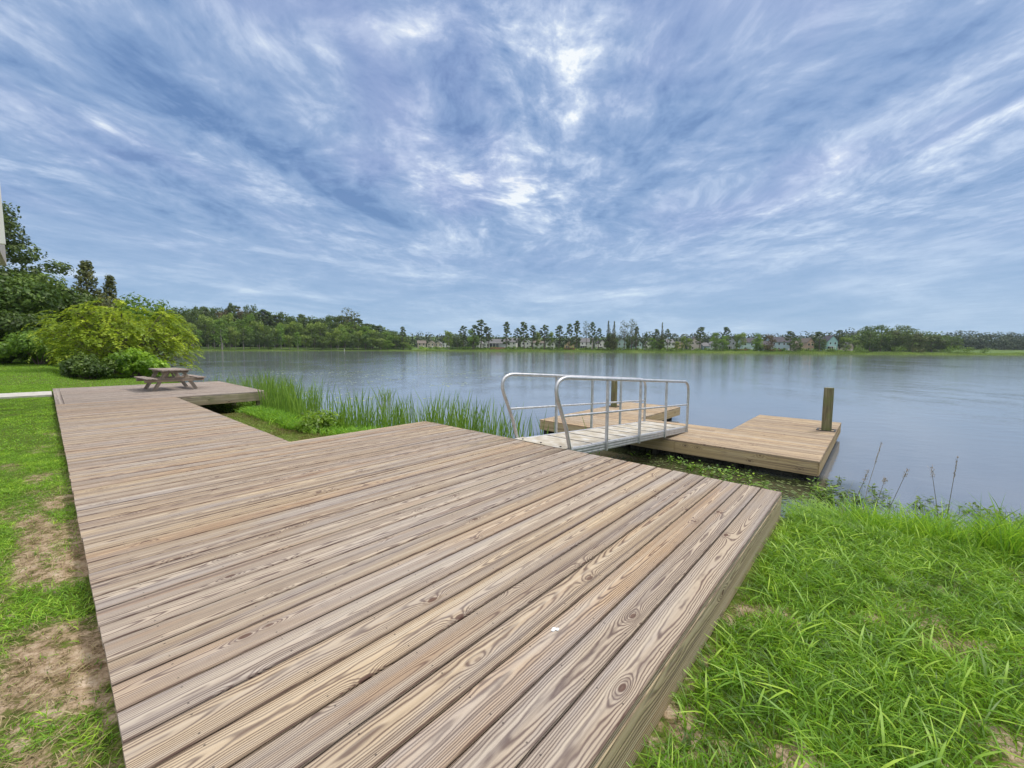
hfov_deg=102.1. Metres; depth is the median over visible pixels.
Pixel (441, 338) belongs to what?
distant wood
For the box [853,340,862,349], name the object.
broadleaf tree
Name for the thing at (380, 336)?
broadleaf tree
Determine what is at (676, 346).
broadleaf tree
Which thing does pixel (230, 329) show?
broadleaf tree
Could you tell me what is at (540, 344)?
house
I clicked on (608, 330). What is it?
conifer tree
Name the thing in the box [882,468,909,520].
grass stalk
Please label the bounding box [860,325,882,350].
broadleaf tree
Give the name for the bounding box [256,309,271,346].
pine tree
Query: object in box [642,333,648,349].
pine tree
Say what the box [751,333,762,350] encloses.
broadleaf tree
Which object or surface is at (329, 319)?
broadleaf tree
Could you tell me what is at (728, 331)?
pine tree
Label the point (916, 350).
bush
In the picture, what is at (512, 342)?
house
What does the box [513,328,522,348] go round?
pine tree
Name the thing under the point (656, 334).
pine tree
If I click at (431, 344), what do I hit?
house
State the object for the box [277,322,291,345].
broadleaf tree
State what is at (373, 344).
broadleaf tree
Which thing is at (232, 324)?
broadleaf tree
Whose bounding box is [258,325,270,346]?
broadleaf tree
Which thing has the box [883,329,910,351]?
broadleaf tree
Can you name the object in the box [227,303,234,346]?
pine tree
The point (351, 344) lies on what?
broadleaf tree
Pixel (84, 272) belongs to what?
conifer tree
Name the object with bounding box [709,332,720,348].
broadleaf tree
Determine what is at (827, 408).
mooring post
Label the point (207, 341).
slender tree
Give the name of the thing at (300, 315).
pine tree
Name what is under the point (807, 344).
house
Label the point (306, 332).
broadleaf tree
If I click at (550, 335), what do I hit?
broadleaf tree
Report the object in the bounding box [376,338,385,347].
broadleaf tree
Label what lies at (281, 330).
slender tree
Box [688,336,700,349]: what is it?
house
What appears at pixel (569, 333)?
pine tree
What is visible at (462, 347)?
garden shrubs
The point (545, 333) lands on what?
pine tree
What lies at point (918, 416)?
lake water
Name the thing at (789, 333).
pine tree
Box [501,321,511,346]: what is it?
pine tree
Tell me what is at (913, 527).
shore grass
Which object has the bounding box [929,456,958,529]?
grass stalk
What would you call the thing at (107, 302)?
broadleaf tree
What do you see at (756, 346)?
broadleaf tree
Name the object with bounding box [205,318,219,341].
broadleaf tree
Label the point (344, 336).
broadleaf tree
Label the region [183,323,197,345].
broadleaf tree
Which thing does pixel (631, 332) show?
broadleaf tree
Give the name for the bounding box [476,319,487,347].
pine tree
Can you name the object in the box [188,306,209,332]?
broadleaf tree
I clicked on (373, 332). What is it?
broadleaf tree
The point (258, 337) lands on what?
slender tree
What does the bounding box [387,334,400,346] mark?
broadleaf tree
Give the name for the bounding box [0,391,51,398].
path
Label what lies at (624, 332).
broadleaf tree
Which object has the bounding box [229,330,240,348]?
broadleaf tree
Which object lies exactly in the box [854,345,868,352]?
bush
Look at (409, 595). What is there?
wooden deck
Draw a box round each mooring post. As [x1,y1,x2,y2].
[609,381,618,407]
[816,387,835,431]
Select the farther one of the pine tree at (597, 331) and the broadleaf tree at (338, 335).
the pine tree at (597, 331)
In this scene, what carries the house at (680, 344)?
on the ground at (84, 632)
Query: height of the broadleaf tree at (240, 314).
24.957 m
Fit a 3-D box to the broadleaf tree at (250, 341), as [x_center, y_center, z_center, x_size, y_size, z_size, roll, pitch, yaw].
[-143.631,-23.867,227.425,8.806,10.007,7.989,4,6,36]
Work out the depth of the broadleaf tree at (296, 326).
254.19 m
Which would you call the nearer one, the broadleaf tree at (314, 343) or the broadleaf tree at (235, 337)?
the broadleaf tree at (235, 337)
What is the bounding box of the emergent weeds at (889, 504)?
[804,475,1023,535]
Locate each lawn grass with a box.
[0,357,180,392]
[0,383,124,767]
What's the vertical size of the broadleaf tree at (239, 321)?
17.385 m
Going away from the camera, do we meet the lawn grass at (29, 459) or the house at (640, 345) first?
the lawn grass at (29, 459)
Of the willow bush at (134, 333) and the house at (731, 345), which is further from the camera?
the house at (731, 345)
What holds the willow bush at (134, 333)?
on the ground at (84, 632)
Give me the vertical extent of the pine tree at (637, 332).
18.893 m
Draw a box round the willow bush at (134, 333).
[17,299,203,377]
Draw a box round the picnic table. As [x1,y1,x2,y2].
[134,368,206,390]
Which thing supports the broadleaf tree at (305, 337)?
on the ground at (84, 632)
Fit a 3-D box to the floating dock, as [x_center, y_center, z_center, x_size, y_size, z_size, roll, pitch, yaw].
[4.883,1.276,11.410,6.257,0.521,5.384,5,7,41]
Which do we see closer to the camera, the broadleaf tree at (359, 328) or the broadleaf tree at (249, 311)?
the broadleaf tree at (249, 311)
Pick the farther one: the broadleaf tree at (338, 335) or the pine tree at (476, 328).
the pine tree at (476, 328)
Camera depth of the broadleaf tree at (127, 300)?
33.13 m
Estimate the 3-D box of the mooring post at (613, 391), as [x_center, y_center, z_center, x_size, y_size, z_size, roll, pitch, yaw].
[3.474,0.959,14.166,0.380,2.221,0.370,5,7,41]
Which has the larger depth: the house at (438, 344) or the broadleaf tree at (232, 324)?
the house at (438, 344)
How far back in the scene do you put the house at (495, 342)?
342.49 m
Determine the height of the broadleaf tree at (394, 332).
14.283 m
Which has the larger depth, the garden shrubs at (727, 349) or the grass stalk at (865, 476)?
the garden shrubs at (727, 349)
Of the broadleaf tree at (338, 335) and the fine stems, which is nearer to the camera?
the fine stems
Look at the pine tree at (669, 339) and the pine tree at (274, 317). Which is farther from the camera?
the pine tree at (669, 339)
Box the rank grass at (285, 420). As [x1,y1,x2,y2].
[232,401,389,435]
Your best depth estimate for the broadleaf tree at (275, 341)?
237.50 m
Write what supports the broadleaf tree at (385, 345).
on the ground at (84, 632)
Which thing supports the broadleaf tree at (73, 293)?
on the ground at (84, 632)
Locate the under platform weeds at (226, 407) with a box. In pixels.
[205,401,261,412]
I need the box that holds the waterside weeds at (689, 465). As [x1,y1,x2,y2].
[609,451,839,510]
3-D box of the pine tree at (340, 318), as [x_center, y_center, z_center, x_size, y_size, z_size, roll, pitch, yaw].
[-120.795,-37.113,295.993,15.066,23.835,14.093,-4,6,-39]
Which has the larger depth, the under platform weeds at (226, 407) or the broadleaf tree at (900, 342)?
the broadleaf tree at (900, 342)
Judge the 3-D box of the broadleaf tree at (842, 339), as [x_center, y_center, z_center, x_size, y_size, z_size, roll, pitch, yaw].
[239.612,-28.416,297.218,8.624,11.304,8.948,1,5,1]
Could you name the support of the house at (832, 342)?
on the ground at (84, 632)
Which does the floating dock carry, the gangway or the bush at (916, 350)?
the gangway
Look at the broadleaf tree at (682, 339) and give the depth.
309.34 m
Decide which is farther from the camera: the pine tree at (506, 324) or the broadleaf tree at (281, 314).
the pine tree at (506, 324)
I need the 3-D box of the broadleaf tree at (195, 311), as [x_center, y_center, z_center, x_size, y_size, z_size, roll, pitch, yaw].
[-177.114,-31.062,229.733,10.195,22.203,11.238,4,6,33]
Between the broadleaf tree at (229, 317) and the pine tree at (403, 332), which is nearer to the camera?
the broadleaf tree at (229, 317)
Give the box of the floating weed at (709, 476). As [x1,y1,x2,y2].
[612,450,841,511]
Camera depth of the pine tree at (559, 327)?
324.48 m
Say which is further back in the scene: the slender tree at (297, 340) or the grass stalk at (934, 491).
the slender tree at (297, 340)
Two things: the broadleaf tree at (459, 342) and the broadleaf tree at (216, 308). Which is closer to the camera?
the broadleaf tree at (216, 308)
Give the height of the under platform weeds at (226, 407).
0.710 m
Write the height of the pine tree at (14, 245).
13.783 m
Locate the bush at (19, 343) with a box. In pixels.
[0,327,83,364]
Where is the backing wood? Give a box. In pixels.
[136,307,411,347]
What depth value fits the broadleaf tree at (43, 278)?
35.60 m
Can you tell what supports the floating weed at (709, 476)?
on the lake water
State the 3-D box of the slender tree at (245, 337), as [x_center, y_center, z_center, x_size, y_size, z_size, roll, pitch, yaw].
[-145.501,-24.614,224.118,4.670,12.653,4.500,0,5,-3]
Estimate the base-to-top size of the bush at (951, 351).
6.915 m
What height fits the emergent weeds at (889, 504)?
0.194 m
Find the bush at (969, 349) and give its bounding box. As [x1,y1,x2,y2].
[963,347,974,352]
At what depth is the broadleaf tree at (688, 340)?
308.65 m
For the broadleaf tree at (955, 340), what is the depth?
317.86 m
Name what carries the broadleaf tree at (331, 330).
on the ground at (84, 632)
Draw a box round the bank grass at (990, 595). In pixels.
[626,489,1023,767]
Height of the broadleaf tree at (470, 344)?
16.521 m
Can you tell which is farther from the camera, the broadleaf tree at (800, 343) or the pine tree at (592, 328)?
the pine tree at (592, 328)
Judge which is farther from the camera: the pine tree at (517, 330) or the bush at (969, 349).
the pine tree at (517, 330)
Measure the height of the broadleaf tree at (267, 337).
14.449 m
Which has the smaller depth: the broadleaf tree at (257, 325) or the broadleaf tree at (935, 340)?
the broadleaf tree at (257, 325)
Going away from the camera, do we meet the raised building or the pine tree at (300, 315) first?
the raised building
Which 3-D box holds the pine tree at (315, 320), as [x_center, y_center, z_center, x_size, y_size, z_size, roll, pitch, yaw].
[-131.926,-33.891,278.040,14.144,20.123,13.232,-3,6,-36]
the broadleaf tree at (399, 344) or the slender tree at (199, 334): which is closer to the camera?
the slender tree at (199, 334)
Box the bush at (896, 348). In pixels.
[891,346,906,351]
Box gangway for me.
[501,373,689,452]
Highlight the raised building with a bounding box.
[0,188,6,265]
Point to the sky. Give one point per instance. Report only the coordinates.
(772, 167)
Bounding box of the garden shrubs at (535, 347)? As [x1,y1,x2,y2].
[504,346,601,350]
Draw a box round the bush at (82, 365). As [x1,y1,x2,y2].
[58,352,117,378]
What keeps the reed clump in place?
in the lake water
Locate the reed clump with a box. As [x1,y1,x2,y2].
[376,383,400,401]
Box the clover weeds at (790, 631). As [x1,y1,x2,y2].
[700,543,1016,729]
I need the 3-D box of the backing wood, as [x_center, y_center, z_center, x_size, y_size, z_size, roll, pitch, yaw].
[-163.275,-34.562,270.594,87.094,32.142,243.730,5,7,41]
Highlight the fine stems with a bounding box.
[825,481,1012,541]
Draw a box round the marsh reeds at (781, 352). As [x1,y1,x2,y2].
[187,349,1023,354]
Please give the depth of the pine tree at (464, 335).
321.71 m
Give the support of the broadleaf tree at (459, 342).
on the ground at (84, 632)
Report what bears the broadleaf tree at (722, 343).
on the ground at (84, 632)
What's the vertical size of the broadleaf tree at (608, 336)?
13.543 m
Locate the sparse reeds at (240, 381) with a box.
[203,375,313,398]
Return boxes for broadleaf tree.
[0,271,71,333]
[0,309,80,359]
[6,270,102,321]
[50,287,94,333]
[57,296,127,352]
[106,292,189,351]
[171,306,190,329]
[179,311,195,345]
[183,308,200,346]
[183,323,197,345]
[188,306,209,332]
[194,320,207,345]
[198,314,212,346]
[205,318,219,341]
[210,307,222,346]
[215,310,228,346]
[220,313,234,346]
[225,321,242,346]
[225,326,234,348]
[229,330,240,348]
[235,318,250,342]
[236,308,251,325]
[239,304,264,346]
[240,313,258,339]
[245,331,257,348]
[250,320,263,346]
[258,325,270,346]
[259,325,276,346]
[268,323,285,347]
[269,328,278,346]
[271,311,291,346]
[277,315,297,343]
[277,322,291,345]
[284,325,295,347]
[284,335,294,349]
[288,321,303,347]
[291,317,305,347]
[296,328,310,347]
[300,335,311,346]
[301,316,313,347]
[306,323,317,346]
[306,333,321,348]
[314,321,327,345]
[318,336,329,348]
[320,314,337,347]
[321,328,335,347]
[325,332,335,348]
[327,316,344,346]
[332,329,342,345]
[336,308,360,347]
[337,324,351,347]
[339,327,351,346]
[342,321,356,339]
[345,333,358,349]
[352,324,365,347]
[353,330,363,349]
[359,334,373,349]
[360,325,373,344]
[366,337,376,348]
[369,329,379,347]
[375,334,386,347]
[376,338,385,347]
[382,331,394,343]
[382,340,395,349]
[386,330,401,347]
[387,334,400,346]
[388,339,403,347]
[443,330,454,349]
[451,333,463,347]
[467,329,480,346]
[534,331,540,347]
[548,331,553,349]
[582,321,590,345]
[603,334,618,349]
[619,320,628,349]
[625,336,639,347]
[627,319,637,349]
[647,337,657,349]
[657,340,665,348]
[673,341,679,349]
[680,336,685,347]
[686,338,693,348]
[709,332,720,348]
[716,335,729,350]
[734,332,746,348]
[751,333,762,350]
[751,341,766,349]
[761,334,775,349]
[790,337,802,350]
[812,339,827,350]
[838,337,852,349]
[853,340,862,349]
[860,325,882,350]
[862,339,884,351]
[871,324,894,351]
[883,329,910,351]
[883,341,897,351]
[892,325,917,351]
[905,332,930,351]
[917,334,948,351]
[937,335,963,350]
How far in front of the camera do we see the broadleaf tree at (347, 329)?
279.16 m
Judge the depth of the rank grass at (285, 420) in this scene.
10.45 m
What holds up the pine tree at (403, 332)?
on the ground at (84, 632)
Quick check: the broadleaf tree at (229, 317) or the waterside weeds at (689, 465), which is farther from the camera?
the broadleaf tree at (229, 317)
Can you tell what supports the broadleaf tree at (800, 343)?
on the ground at (84, 632)
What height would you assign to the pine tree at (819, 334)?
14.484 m
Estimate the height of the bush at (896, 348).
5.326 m
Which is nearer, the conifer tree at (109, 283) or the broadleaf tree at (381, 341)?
the conifer tree at (109, 283)
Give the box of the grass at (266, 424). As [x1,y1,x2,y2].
[221,412,327,441]
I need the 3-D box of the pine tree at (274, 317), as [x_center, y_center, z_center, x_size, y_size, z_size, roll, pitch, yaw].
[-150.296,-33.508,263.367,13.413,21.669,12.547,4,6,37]
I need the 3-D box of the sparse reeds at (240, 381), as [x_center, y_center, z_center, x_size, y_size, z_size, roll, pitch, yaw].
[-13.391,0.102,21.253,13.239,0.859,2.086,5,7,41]
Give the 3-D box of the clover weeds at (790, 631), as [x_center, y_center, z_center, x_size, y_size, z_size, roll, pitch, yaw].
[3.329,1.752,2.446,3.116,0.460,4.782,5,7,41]
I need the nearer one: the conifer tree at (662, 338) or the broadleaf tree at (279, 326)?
the broadleaf tree at (279, 326)
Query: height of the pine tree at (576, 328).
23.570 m
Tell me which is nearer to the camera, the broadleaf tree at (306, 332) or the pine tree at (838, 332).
the broadleaf tree at (306, 332)
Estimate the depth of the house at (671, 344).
331.25 m
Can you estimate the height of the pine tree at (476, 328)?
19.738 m
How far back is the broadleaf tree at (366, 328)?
290.90 m
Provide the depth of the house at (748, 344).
320.73 m
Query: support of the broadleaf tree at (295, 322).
on the ground at (84, 632)
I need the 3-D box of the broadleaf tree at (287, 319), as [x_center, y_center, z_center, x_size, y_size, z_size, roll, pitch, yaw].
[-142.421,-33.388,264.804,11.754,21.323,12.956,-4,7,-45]
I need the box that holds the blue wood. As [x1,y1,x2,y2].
[928,330,1023,349]
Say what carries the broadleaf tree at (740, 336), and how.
on the ground at (84, 632)
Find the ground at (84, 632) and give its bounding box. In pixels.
[0,336,1023,767]
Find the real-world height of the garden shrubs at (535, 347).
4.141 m
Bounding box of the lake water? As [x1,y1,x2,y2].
[149,351,1023,528]
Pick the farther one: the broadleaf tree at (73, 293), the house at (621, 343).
the house at (621, 343)
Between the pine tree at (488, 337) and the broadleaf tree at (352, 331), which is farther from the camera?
the pine tree at (488, 337)
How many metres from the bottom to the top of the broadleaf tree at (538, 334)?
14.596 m
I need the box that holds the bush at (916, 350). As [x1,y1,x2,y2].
[910,347,927,353]
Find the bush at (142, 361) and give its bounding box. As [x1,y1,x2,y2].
[99,347,170,377]
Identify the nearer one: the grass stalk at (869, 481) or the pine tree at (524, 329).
the grass stalk at (869, 481)
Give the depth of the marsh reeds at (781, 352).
298.05 m
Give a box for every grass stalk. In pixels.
[837,470,868,518]
[849,442,882,518]
[860,477,887,519]
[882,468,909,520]
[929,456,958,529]
[930,465,961,531]
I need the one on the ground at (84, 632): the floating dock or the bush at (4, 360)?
the bush at (4, 360)
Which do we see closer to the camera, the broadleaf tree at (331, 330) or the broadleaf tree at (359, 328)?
the broadleaf tree at (331, 330)
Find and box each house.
[417,340,425,347]
[427,341,434,347]
[435,341,442,347]
[489,339,505,347]
[507,338,517,348]
[520,338,530,348]
[533,340,543,347]
[545,340,555,348]
[580,338,592,348]
[594,340,605,348]
[616,339,626,348]
[630,340,642,348]
[661,339,674,349]
[675,341,684,348]
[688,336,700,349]
[701,342,709,349]
[721,336,735,350]
[737,338,754,349]
[765,336,789,349]
[798,338,814,350]
[821,335,837,350]
[837,342,854,350]
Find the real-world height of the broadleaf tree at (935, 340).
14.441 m
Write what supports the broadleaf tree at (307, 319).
on the ground at (84, 632)
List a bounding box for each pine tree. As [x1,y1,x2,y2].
[0,201,73,278]
[198,306,213,346]
[224,306,237,346]
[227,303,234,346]
[232,305,241,346]
[250,313,267,346]
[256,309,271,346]
[262,311,273,325]
[268,314,280,346]
[296,314,306,347]
[309,318,323,347]
[333,315,347,347]
[351,318,363,347]
[374,326,385,338]
[398,326,407,348]
[458,326,466,346]
[469,325,479,346]
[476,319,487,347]
[485,327,491,347]
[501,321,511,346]
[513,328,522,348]
[517,322,528,348]
[528,325,537,348]
[539,324,548,349]
[552,325,564,349]
[563,323,573,349]
[571,321,581,348]
[588,322,596,348]
[594,328,602,348]
[631,326,640,349]
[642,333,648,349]
[652,329,660,348]
[664,329,671,350]
[695,327,707,348]
[721,327,730,348]
[784,331,795,350]
[811,331,825,351]
[834,330,846,349]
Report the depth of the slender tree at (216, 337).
212.57 m
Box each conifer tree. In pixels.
[71,260,110,350]
[100,275,120,308]
[603,321,611,349]
[609,321,618,349]
[659,322,664,348]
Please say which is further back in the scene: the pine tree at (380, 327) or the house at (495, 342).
the house at (495, 342)
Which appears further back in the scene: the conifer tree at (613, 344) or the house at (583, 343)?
the house at (583, 343)
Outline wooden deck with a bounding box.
[53,381,781,767]
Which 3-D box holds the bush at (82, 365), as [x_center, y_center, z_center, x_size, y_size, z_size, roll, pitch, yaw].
[-21.464,-0.855,20.751,2.636,1.526,2.006,1,5,7]
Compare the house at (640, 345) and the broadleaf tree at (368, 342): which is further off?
the house at (640, 345)
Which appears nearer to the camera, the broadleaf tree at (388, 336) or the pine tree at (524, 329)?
the broadleaf tree at (388, 336)
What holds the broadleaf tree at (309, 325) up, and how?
on the ground at (84, 632)
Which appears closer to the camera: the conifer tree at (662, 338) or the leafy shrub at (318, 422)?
the leafy shrub at (318, 422)
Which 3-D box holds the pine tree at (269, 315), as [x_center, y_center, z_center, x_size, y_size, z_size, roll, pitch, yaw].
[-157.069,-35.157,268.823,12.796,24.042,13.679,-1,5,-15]
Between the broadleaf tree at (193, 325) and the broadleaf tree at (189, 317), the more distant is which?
the broadleaf tree at (189, 317)
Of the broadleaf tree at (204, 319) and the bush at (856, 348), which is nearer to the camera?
the broadleaf tree at (204, 319)
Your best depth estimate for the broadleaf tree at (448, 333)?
309.91 m
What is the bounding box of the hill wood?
[844,327,955,351]
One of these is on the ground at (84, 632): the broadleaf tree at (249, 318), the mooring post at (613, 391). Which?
the broadleaf tree at (249, 318)
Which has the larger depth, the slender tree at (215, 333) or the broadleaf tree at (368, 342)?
the broadleaf tree at (368, 342)
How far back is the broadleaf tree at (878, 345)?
303.42 m
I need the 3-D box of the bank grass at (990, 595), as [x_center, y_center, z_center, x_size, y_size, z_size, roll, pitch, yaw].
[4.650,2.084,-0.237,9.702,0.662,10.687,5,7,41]
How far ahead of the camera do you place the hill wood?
352.45 m
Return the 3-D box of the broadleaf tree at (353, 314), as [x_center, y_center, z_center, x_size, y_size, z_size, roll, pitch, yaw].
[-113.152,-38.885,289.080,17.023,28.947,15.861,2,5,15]
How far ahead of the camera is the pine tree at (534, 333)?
321.76 m
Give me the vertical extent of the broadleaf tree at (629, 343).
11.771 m
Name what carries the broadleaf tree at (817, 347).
on the ground at (84, 632)
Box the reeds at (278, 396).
[198,366,599,454]
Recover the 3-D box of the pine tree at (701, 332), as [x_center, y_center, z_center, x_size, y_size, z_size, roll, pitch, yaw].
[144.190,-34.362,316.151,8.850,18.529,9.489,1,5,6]
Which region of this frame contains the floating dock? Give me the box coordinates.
[540,402,840,481]
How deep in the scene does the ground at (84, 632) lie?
2.25 m
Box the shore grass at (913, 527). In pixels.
[781,490,1023,565]
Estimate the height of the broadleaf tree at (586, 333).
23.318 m
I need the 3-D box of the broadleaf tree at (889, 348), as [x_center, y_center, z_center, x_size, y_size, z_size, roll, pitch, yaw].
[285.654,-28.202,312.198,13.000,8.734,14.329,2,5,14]
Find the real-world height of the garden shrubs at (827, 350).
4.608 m
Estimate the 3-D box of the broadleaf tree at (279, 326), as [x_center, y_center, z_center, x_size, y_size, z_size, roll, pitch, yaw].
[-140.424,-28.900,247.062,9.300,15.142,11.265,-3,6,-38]
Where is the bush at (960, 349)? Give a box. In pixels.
[954,345,965,352]
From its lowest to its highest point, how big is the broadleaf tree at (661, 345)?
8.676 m
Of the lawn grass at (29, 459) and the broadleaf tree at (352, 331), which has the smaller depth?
the lawn grass at (29, 459)
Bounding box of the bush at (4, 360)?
[0,350,25,363]
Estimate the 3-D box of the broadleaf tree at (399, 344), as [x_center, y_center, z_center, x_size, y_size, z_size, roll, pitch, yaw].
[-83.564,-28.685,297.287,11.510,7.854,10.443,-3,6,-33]
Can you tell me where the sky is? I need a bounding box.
[0,0,1023,340]
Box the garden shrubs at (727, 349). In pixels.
[703,347,799,352]
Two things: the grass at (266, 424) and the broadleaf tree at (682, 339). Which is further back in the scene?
the broadleaf tree at (682, 339)
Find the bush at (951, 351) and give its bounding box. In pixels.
[942,345,956,352]
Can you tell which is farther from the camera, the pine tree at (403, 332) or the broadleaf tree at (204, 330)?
the pine tree at (403, 332)
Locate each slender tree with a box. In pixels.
[190,327,197,349]
[195,329,203,344]
[203,331,211,348]
[209,326,216,347]
[210,318,228,349]
[239,328,246,349]
[255,331,262,348]
[277,327,285,348]
[293,332,300,345]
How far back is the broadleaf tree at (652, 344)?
315.86 m
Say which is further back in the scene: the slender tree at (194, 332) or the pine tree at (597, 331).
the pine tree at (597, 331)
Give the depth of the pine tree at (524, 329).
317.71 m
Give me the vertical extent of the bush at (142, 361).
1.819 m
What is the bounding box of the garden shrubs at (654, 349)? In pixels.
[601,347,700,350]
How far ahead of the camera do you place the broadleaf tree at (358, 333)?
276.04 m
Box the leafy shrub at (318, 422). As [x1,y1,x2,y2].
[294,408,345,433]
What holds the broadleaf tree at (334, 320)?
on the ground at (84, 632)
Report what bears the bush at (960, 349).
on the ground at (84, 632)
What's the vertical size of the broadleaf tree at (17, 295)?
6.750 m
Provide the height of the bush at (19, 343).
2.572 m
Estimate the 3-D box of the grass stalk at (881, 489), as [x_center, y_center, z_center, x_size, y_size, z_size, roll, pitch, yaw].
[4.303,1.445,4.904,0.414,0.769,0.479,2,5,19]
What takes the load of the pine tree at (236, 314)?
on the ground at (84, 632)
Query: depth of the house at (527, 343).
339.20 m
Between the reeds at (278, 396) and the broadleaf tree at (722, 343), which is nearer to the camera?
the reeds at (278, 396)
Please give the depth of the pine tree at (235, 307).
257.11 m
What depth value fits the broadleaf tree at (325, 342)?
255.48 m
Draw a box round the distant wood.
[404,327,870,348]
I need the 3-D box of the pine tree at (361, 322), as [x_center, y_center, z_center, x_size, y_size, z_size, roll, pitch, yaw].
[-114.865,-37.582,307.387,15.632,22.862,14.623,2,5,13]
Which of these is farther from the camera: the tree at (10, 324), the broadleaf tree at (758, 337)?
the broadleaf tree at (758, 337)
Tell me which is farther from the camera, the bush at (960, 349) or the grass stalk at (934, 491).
the bush at (960, 349)
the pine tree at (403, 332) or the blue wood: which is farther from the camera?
the blue wood
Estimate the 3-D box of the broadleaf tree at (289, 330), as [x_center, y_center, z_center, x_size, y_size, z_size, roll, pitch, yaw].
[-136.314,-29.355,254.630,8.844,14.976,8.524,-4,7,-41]
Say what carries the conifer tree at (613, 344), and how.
on the ground at (84, 632)
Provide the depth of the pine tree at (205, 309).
237.29 m
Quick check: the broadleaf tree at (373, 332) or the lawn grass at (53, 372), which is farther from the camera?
the broadleaf tree at (373, 332)
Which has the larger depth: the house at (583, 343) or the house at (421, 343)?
the house at (421, 343)
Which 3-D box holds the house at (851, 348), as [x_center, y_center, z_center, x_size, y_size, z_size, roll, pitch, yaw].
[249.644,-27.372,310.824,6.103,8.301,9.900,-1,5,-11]
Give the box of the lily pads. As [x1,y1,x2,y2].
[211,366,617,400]
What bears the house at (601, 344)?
on the ground at (84, 632)
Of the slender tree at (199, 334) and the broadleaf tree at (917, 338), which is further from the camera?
the broadleaf tree at (917, 338)
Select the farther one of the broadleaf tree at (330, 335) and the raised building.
the broadleaf tree at (330, 335)
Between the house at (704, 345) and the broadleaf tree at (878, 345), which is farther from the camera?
the house at (704, 345)
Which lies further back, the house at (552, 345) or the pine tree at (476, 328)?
the house at (552, 345)
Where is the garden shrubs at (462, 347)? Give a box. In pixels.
[419,346,504,349]
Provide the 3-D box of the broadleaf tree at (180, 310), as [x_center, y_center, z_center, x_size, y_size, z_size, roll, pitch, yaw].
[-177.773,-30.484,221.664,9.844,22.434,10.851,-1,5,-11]
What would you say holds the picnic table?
on the wooden deck
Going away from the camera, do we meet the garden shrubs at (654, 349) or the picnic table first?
the picnic table
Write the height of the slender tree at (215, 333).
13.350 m
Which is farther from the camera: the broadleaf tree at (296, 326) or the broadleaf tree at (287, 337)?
the broadleaf tree at (296, 326)
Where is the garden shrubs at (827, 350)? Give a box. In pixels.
[799,348,871,352]
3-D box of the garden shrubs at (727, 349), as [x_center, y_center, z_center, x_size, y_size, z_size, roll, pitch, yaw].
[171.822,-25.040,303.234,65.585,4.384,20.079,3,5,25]
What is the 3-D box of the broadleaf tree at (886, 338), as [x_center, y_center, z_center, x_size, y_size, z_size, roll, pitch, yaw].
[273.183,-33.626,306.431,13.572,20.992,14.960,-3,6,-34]
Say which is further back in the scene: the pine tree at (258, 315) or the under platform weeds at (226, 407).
the pine tree at (258, 315)
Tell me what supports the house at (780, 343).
on the ground at (84, 632)
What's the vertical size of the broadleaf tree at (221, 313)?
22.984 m

